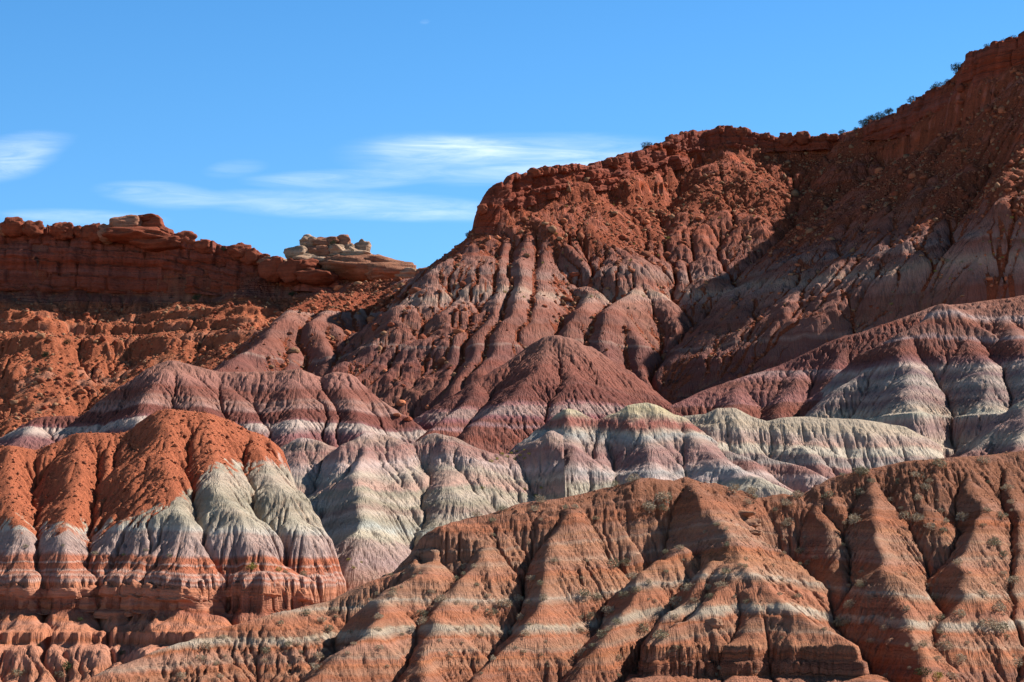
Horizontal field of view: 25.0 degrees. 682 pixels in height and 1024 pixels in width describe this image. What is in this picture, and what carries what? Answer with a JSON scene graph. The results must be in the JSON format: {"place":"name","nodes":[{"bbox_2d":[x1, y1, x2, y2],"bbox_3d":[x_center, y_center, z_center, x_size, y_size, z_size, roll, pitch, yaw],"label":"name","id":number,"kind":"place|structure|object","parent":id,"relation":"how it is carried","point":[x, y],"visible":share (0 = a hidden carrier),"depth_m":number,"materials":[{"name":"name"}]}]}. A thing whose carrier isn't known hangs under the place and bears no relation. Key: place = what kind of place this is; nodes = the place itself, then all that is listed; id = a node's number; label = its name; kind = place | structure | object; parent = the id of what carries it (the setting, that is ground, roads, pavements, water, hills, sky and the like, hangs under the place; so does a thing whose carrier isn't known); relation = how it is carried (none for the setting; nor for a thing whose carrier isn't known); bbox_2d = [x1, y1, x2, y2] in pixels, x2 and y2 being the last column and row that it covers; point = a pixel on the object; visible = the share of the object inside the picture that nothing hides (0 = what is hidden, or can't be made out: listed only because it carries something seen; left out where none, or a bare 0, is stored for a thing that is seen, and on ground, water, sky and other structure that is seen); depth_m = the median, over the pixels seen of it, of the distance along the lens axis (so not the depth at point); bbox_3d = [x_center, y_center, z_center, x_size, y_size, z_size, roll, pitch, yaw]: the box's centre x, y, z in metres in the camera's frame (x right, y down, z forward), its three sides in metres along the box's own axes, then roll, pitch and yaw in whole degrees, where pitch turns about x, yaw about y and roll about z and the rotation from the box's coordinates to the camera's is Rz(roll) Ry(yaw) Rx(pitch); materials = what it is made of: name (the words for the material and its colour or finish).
{"place":"outdoors","nodes":[
{"label":"outdoors","id":0,"kind":"place"},
{"bbox_2d":[0,579,313,618],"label":"alcove cliff","id":1,"kind":"structure","parent":0,"point":[138,597],"depth_m":397.16,"materials":[{"name":"stone"}]},
{"bbox_2d":[0,409,346,681],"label":"orange mound","id":2,"kind":"object","parent":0,"point":[218,526],"visible":0.85,"depth_m":412.63,"materials":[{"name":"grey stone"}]},
{"bbox_2d":[0,409,278,545],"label":"mound rubble","id":3,"kind":"object","parent":2,"relation":"on","point":[199,472],"visible":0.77,"depth_m":438.46,"materials":[{"name":"orange stone"}]},
{"bbox_2d":[0,227,353,436],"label":"red cliff","id":4,"kind":"structure","parent":0,"point":[175,291],"depth_m":936.12,"materials":[{"name":"stone"}]},
{"bbox_2d":[0,224,339,295],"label":"cliff face","id":5,"kind":"object","parent":4,"relation":"attached to","point":[69,264],"visible":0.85,"depth_m":986.09},
{"bbox_2d":[0,220,23,236],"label":"rock block","id":6,"kind":"object","parent":5,"relation":"on","point":[16,229],"visible":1,"depth_m":988.53,"materials":[{"name":"red stone"}]},
{"bbox_2d":[4,217,23,237],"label":"rock block","id":7,"kind":"object","parent":5,"relation":"on","point":[7,220],"visible":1,"depth_m":989.52,"materials":[{"name":"red stone"}]},
{"bbox_2d":[23,220,43,237],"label":"rock block","id":8,"kind":"object","parent":5,"relation":"on","point":[32,229],"visible":1,"depth_m":989.11,"materials":[{"name":"red stone"}]},
{"bbox_2d":[49,222,65,233],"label":"rock block","id":9,"kind":"object","parent":5,"relation":"on","point":[54,225],"visible":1,"depth_m":990.13,"materials":[{"name":"red stone"}]},
{"bbox_2d":[51,226,65,236],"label":"rock block","id":10,"kind":"object","parent":5,"relation":"on","point":[55,232],"visible":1,"depth_m":988.57,"materials":[{"name":"red stone"}]},
{"bbox_2d":[55,229,69,239],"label":"rock block","id":11,"kind":"object","parent":5,"relation":"on","point":[63,236],"visible":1,"depth_m":989.51,"materials":[{"name":"red stone"}]},
{"bbox_2d":[56,222,73,238],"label":"rock block","id":12,"kind":"object","parent":5,"relation":"on","point":[66,226],"visible":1,"depth_m":989.52,"materials":[{"name":"red stone"}]},
{"bbox_2d":[73,225,81,234],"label":"rock block","id":13,"kind":"object","parent":5,"relation":"on","point":[77,228],"visible":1,"depth_m":990.09,"materials":[{"name":"red stone"}]},
{"bbox_2d":[80,223,101,243],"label":"rock block","id":14,"kind":"object","parent":5,"relation":"on","point":[89,233],"visible":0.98,"depth_m":988.42,"materials":[{"name":"red stone"}]},
{"bbox_2d":[97,223,113,244],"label":"rock block","id":15,"kind":"object","parent":5,"relation":"on","point":[103,227],"visible":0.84,"depth_m":988.26,"materials":[{"name":"brown stone"}]},
{"bbox_2d":[109,215,142,226],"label":"rock block","id":16,"kind":"object","parent":5,"relation":"on","point":[129,221],"visible":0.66,"depth_m":987.37,"materials":[{"name":"beige stone"}]},
{"bbox_2d":[101,226,171,244],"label":"rock block","id":17,"kind":"object","parent":5,"relation":"on","point":[119,234],"visible":0.77,"depth_m":981.93,"materials":[{"name":"red stone"}]},
{"bbox_2d":[141,215,165,226],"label":"rock block","id":18,"kind":"object","parent":5,"relation":"on","point":[156,221],"visible":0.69,"depth_m":989.98,"materials":[{"name":"red stone"}]},
{"bbox_2d":[138,213,158,221],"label":"rock block","id":19,"kind":"object","parent":18,"relation":"on","point":[146,217],"visible":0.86,"depth_m":990.28,"materials":[{"name":"red stone"}]},
{"bbox_2d":[129,236,181,251],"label":"rock block","id":20,"kind":"object","parent":5,"relation":"on","point":[165,243],"visible":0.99,"depth_m":982.01,"materials":[{"name":"red stone"}]},
{"bbox_2d":[157,226,174,233],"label":"rock block","id":21,"kind":"object","parent":5,"relation":"on","point":[165,229],"visible":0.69,"depth_m":988.93,"materials":[{"name":"red stone"}]},
{"bbox_2d":[174,230,197,248],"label":"rock block","id":22,"kind":"object","parent":5,"relation":"on","point":[187,237],"visible":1,"depth_m":986.20,"materials":[{"name":"red stone"}]},
{"bbox_2d":[227,242,251,257],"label":"rock block","id":23,"kind":"object","parent":5,"relation":"on","point":[237,250],"visible":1,"depth_m":979.75,"materials":[{"name":"red stone"}]},
{"bbox_2d":[240,248,261,265],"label":"rock block","id":24,"kind":"object","parent":5,"relation":"on","point":[250,256],"visible":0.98,"depth_m":978.72,"materials":[{"name":"red stone"}]},
{"bbox_2d":[276,258,303,285],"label":"rock block","id":25,"kind":"object","parent":5,"relation":"on","point":[286,270],"visible":0.96,"depth_m":960.46,"materials":[{"name":"red stone"}]},
{"bbox_2d":[0,249,345,437],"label":"cliff rubble","id":26,"kind":"object","parent":4,"relation":"on","point":[102,338],"visible":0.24,"depth_m":922.58,"materials":[{"name":"orange stone"}]},
{"bbox_2d":[194,239,216,253],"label":"rock block","id":27,"kind":"object","parent":4,"relation":"on","point":[203,246],"visible":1,"depth_m":983.85,"materials":[{"name":"red stone"}]},
{"bbox_2d":[293,268,338,285],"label":"rock block","id":28,"kind":"object","parent":4,"relation":"on","point":[317,276],"visible":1,"depth_m":956.60,"materials":[{"name":"red stone"}]},
{"bbox_2d":[0,360,426,449],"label":"purple hill","id":29,"kind":"structure","parent":0,"point":[285,407],"depth_m":645.32,"materials":[{"name":"stone"}]},
{"bbox_2d":[279,279,372,285],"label":"butte base","id":30,"kind":"object","parent":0,"point":[345,281],"visible":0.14,"depth_m":971.43,"materials":[{"name":"stone"}]},
{"bbox_2d":[258,256,283,282],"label":"rock block","id":31,"kind":"object","parent":30,"relation":"on","point":[267,269],"visible":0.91,"depth_m":964.08,"materials":[{"name":"red stone"}]},
{"bbox_2d":[283,245,308,259],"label":"rock block","id":32,"kind":"object","parent":30,"relation":"on","point":[290,252],"visible":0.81,"depth_m":969.27,"materials":[{"name":"beige stone"}]},
{"bbox_2d":[293,258,320,268],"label":"rock block","id":33,"kind":"object","parent":30,"relation":"on","point":[310,263],"visible":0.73,"depth_m":961.62,"materials":[{"name":"red stone"}]},
{"bbox_2d":[292,253,324,264],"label":"rock block","id":34,"kind":"object","parent":30,"relation":"on","point":[305,256],"visible":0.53,"depth_m":965.90,"materials":[{"name":"beige stone"}]},
{"bbox_2d":[306,245,329,255],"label":"rock block","id":35,"kind":"object","parent":30,"relation":"on","point":[319,250],"visible":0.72,"depth_m":970.55,"materials":[{"name":"brown stone"}]},
{"bbox_2d":[299,234,316,246],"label":"rock block","id":36,"kind":"object","parent":35,"relation":"on","point":[305,240],"visible":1,"depth_m":973.22,"materials":[{"name":"beige stone"}]},
{"bbox_2d":[313,236,339,245],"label":"rock block","id":37,"kind":"object","parent":35,"relation":"on","point":[326,241],"visible":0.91,"depth_m":973.67,"materials":[{"name":"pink stone"}]},
{"bbox_2d":[328,244,345,255],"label":"rock block","id":38,"kind":"object","parent":30,"relation":"on","point":[333,249],"visible":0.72,"depth_m":971.10,"materials":[{"name":"beige stone"}]},
{"bbox_2d":[344,243,358,249],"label":"rock block","id":39,"kind":"object","parent":30,"relation":"on","point":[350,246],"visible":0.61,"depth_m":975.18,"materials":[{"name":"beige stone"}]},
{"bbox_2d":[341,250,370,255],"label":"rock block","id":40,"kind":"object","parent":30,"relation":"on","point":[352,252],"visible":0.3,"depth_m":969.42,"materials":[{"name":"beige stone"}]},
{"bbox_2d":[337,234,350,244],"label":"rock block","id":41,"kind":"object","parent":40,"relation":"on","point":[343,239],"visible":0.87,"depth_m":977.16,"materials":[{"name":"brown stone"}]},
{"bbox_2d":[319,254,400,280],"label":"rock block","id":42,"kind":"object","parent":30,"relation":"on","point":[351,267],"visible":0.61,"depth_m":962.39,"materials":[{"name":"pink stone"}]},
{"bbox_2d":[354,239,371,251],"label":"rock block","id":43,"kind":"object","parent":30,"relation":"on","point":[361,244],"visible":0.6,"depth_m":977.44,"materials":[{"name":"beige stone"}]},
{"bbox_2d":[364,261,416,281],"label":"rock block","id":44,"kind":"object","parent":30,"relation":"on","point":[382,270],"visible":0.68,"depth_m":959.75,"materials":[{"name":"brown stone"}]},
{"bbox_2d":[394,267,416,278],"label":"rock block","id":45,"kind":"object","parent":30,"relation":"on","point":[407,272],"visible":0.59,"depth_m":958.70,"materials":[{"name":"beige stone"}]},
{"bbox_2d":[280,431,564,590],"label":"pale hill","id":46,"kind":"structure","parent":0,"point":[382,504],"depth_m":524.97,"materials":[{"name":"stone"}]},
{"bbox_2d":[0,0,1023,268],"label":"sky","id":47,"kind":"structure","parent":0,"point":[264,125],"materials":[{"name":"blue"}]},
{"bbox_2d":[413,335,683,453],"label":"maroon hill","id":48,"kind":"structure","parent":0,"point":[510,404],"depth_m":666.16,"materials":[{"name":"stone"}]},
{"bbox_2d":[82,450,1023,681],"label":"front ridge","id":49,"kind":"structure","parent":0,"point":[743,642],"depth_m":294.27,"materials":[{"name":"stone"}]},
{"bbox_2d":[199,641,212,649],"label":"shrub","id":50,"kind":"object","parent":49,"relation":"on","point":[206,644],"visible":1,"depth_m":278.14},
{"bbox_2d":[497,598,512,606],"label":"shrub","id":51,"kind":"object","parent":49,"relation":"on","point":[506,603],"visible":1,"depth_m":292.03,"materials":[{"name":"plant"}]},
{"bbox_2d":[80,450,1023,681],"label":"ridge stones","id":52,"kind":"object","parent":49,"relation":"on","point":[905,519],"visible":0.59,"depth_m":322.15,"materials":[{"name":"stone"}]},
{"bbox_2d":[602,606,614,615],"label":"shrub","id":53,"kind":"object","parent":49,"relation":"on","point":[609,608],"visible":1,"depth_m":291.86,"materials":[{"name":"plant"}]},
{"bbox_2d":[606,557,619,568],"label":"shrub","id":54,"kind":"object","parent":49,"relation":"on","point":[616,561],"visible":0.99,"depth_m":305.07,"materials":[{"name":"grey plant"}]},
{"bbox_2d":[625,472,639,482],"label":"shrub","id":55,"kind":"object","parent":49,"relation":"on","point":[633,477],"visible":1,"depth_m":321.15,"materials":[{"name":"plant"}]},
{"bbox_2d":[637,622,648,631],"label":"shrub","id":56,"kind":"object","parent":49,"relation":"on","point":[643,627],"visible":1,"depth_m":286.00,"materials":[{"name":"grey plant"}]},
{"bbox_2d":[642,500,656,512],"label":"shrub","id":57,"kind":"object","parent":49,"relation":"on","point":[646,505],"visible":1,"depth_m":315.99,"materials":[{"name":"plant"}]},
{"bbox_2d":[653,629,668,639],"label":"shrub","id":58,"kind":"object","parent":49,"relation":"on","point":[661,632],"visible":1,"depth_m":273.29,"materials":[{"name":"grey plant"}]},
{"bbox_2d":[654,491,672,503],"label":"shrub","id":59,"kind":"object","parent":49,"relation":"on","point":[663,494],"visible":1,"depth_m":318.13,"materials":[{"name":"plant"}]},
{"bbox_2d":[668,595,681,606],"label":"shrub","id":60,"kind":"object","parent":49,"relation":"on","point":[674,600],"visible":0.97,"depth_m":291.77,"materials":[{"name":"plant"}]},
{"bbox_2d":[680,582,694,590],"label":"shrub","id":61,"kind":"object","parent":49,"relation":"on","point":[688,588],"visible":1,"depth_m":291.55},
{"bbox_2d":[705,618,722,629],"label":"rock block","id":62,"kind":"object","parent":49,"relation":"on","point":[717,623],"visible":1,"depth_m":277.21,"materials":[{"name":"stone"}]},
{"bbox_2d":[714,580,728,586],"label":"shrub","id":63,"kind":"object","parent":49,"relation":"on","point":[722,584],"visible":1,"depth_m":286.79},
{"bbox_2d":[723,483,741,493],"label":"shrub","id":64,"kind":"object","parent":49,"relation":"on","point":[734,485],"visible":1,"depth_m":326.70,"materials":[{"name":"plant"}]},
{"bbox_2d":[738,510,755,516],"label":"rock block","id":65,"kind":"object","parent":49,"relation":"on","point":[743,513],"visible":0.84,"depth_m":321.09,"materials":[{"name":"stone"}]},
{"bbox_2d":[745,486,757,494],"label":"shrub","id":66,"kind":"object","parent":49,"relation":"on","point":[752,491],"visible":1,"depth_m":329.09,"materials":[{"name":"plant"}]},
{"bbox_2d":[743,518,761,526],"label":"rock block","id":67,"kind":"object","parent":49,"relation":"on","point":[755,522],"visible":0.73,"depth_m":320.78,"materials":[{"name":"stone"}]},
{"bbox_2d":[749,529,761,535],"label":"rock block","id":68,"kind":"object","parent":49,"relation":"on","point":[755,531],"visible":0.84,"depth_m":318.84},
{"bbox_2d":[790,489,803,497],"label":"shrub","id":69,"kind":"object","parent":49,"relation":"on","point":[794,493],"visible":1,"depth_m":330.66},
{"bbox_2d":[849,516,861,524],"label":"shrub","id":70,"kind":"object","parent":49,"relation":"on","point":[855,517],"visible":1,"depth_m":321.67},
{"bbox_2d":[856,466,869,474],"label":"shrub","id":71,"kind":"object","parent":49,"relation":"on","point":[864,471],"visible":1,"depth_m":333.44,"materials":[{"name":"green plant"}]},
{"bbox_2d":[910,512,923,521],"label":"shrub","id":72,"kind":"object","parent":49,"relation":"on","point":[917,515],"visible":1,"depth_m":323.94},
{"bbox_2d":[914,666,931,675],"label":"shrub","id":73,"kind":"object","parent":49,"relation":"on","point":[920,671],"visible":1,"depth_m":276.71,"materials":[{"name":"green plant"}]},
{"bbox_2d":[932,671,944,681],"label":"shrub","id":74,"kind":"object","parent":49,"relation":"on","point":[940,673],"visible":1,"depth_m":277.33,"materials":[{"name":"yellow plant"}]},
{"bbox_2d":[931,457,947,467],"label":"shrub","id":75,"kind":"object","parent":49,"relation":"on","point":[939,463],"visible":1,"depth_m":335.01,"materials":[{"name":"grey plant"}]},
{"bbox_2d":[937,640,952,649],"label":"shrub","id":76,"kind":"object","parent":49,"relation":"on","point":[948,642],"visible":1,"depth_m":287.64,"materials":[{"name":"plant"}]},
{"bbox_2d":[953,608,965,616],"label":"shrub","id":77,"kind":"object","parent":49,"relation":"on","point":[957,612],"visible":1,"depth_m":293.89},
{"bbox_2d":[955,653,966,662],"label":"shrub","id":78,"kind":"object","parent":49,"relation":"on","point":[960,655],"visible":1,"depth_m":286.38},
{"bbox_2d":[955,511,968,520],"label":"shrub","id":79,"kind":"object","parent":49,"relation":"on","point":[958,515],"visible":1,"depth_m":325.74,"materials":[{"name":"plant"}]},
{"bbox_2d":[980,618,1001,628],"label":"shrub","id":80,"kind":"object","parent":49,"relation":"on","point":[991,622],"visible":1,"depth_m":294.13,"materials":[{"name":"plant"}]},
{"bbox_2d":[987,536,1002,546],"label":"shrub","id":81,"kind":"object","parent":49,"relation":"on","point":[994,539],"visible":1,"depth_m":315.66,"materials":[{"name":"green plant"}]},
{"bbox_2d":[992,601,1005,611],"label":"shrub","id":82,"kind":"object","parent":49,"relation":"on","point":[998,607],"visible":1,"depth_m":297.71,"materials":[{"name":"plant"}]},
{"bbox_2d":[993,620,1008,632],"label":"shrub","id":83,"kind":"object","parent":49,"relation":"on","point":[1005,624],"visible":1,"depth_m":294.44,"materials":[{"name":"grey plant"}]},
{"bbox_2d":[1005,575,1019,583],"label":"shrub","id":84,"kind":"object","parent":49,"relation":"on","point":[1011,580],"visible":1,"depth_m":309.26,"materials":[{"name":"plant"}]},
{"bbox_2d":[213,64,1023,419],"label":"great slope","id":85,"kind":"structure","parent":0,"point":[901,280],"depth_m":828.12,"materials":[{"name":"stone"}]},
{"bbox_2d":[396,400,405,405],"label":"boulder","id":86,"kind":"object","parent":85,"relation":"on","point":[400,402],"visible":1,"depth_m":757.60,"materials":[{"name":"orange stone"}]},
{"bbox_2d":[215,63,1023,412],"bbox_3d":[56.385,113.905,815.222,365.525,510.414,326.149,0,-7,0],"label":"slope rubble","id":87,"kind":"object","parent":85,"relation":"on","point":[1017,175],"visible":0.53,"depth_m":869.47,"materials":[{"name":"red stone"}]},
{"bbox_2d":[475,125,834,234],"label":"promontory face","id":88,"kind":"object","parent":85,"relation":"attached to","point":[513,191],"visible":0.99,"depth_m":934.16},
{"bbox_2d":[477,203,488,215],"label":"rock block","id":89,"kind":"object","parent":88,"relation":"on","point":[482,209],"visible":1,"depth_m":878.72,"materials":[{"name":"red stone"}]},
{"bbox_2d":[527,167,540,177],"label":"rock block","id":90,"kind":"object","parent":88,"relation":"on","point":[536,172],"visible":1,"depth_m":895.73,"materials":[{"name":"red stone"}]},
{"bbox_2d":[540,165,550,176],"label":"rock block","id":91,"kind":"object","parent":88,"relation":"on","point":[546,170],"visible":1,"depth_m":899.06,"materials":[{"name":"red stone"}]},
{"bbox_2d":[603,158,612,165],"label":"rock block","id":92,"kind":"object","parent":88,"relation":"on","point":[608,161],"visible":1,"depth_m":928.27,"materials":[{"name":"red stone"}]},
{"bbox_2d":[606,157,618,167],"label":"rock block","id":93,"kind":"object","parent":88,"relation":"on","point":[615,161],"visible":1,"depth_m":929.58,"materials":[{"name":"red stone"}]},
{"bbox_2d":[665,134,678,140],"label":"rock block","id":94,"kind":"object","parent":88,"relation":"on","point":[671,136],"visible":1,"depth_m":963.37,"materials":[{"name":"red stone"}]},
{"bbox_2d":[737,126,747,138],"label":"rock block","id":95,"kind":"object","parent":88,"relation":"on","point":[743,133],"visible":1,"depth_m":977.73,"materials":[{"name":"red stone"}]},
{"bbox_2d":[780,132,793,146],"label":"rock block","id":96,"kind":"object","parent":88,"relation":"on","point":[786,141],"visible":1,"depth_m":979.56,"materials":[{"name":"red stone"}]},
{"bbox_2d":[796,131,809,144],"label":"rock block","id":97,"kind":"object","parent":88,"relation":"on","point":[802,138],"visible":1,"depth_m":978.68,"materials":[{"name":"red stone"}]},
{"bbox_2d":[829,133,838,141],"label":"rock block","id":98,"kind":"object","parent":88,"relation":"on","point":[834,138],"visible":1,"depth_m":977.11,"materials":[{"name":"red stone"}]},
{"bbox_2d":[863,31,1023,140],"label":"rim face","id":99,"kind":"object","parent":85,"relation":"on","point":[995,59],"visible":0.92,"depth_m":913.45},
{"bbox_2d":[950,62,961,78],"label":"juniper tree","id":100,"kind":"object","parent":85,"relation":"on","point":[955,68],"visible":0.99,"depth_m":918.24,"materials":[{"name":"green plant"}]},
{"bbox_2d":[507,403,792,497],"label":"mauve hill","id":101,"kind":"structure","parent":0,"point":[646,440],"depth_m":559.69,"materials":[{"name":"stone"}]},
{"bbox_2d":[682,408,943,492],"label":"cream hill","id":102,"kind":"structure","parent":0,"point":[801,454],"depth_m":583.23,"materials":[{"name":"stone"}]},
{"bbox_2d":[670,295,1023,420],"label":"maroon ridge","id":103,"kind":"structure","parent":0,"point":[794,387],"depth_m":699.93,"materials":[{"name":"stone"}]},
{"bbox_2d":[804,298,1023,457],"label":"violet hill","id":104,"kind":"structure","parent":0,"point":[948,379],"depth_m":659.64,"materials":[{"name":"stone"}]},
{"bbox_2d":[949,400,1023,457],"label":"violet mound","id":105,"kind":"object","parent":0,"point":[1001,433],"visible":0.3,"depth_m":588.98,"materials":[{"name":"stone"}]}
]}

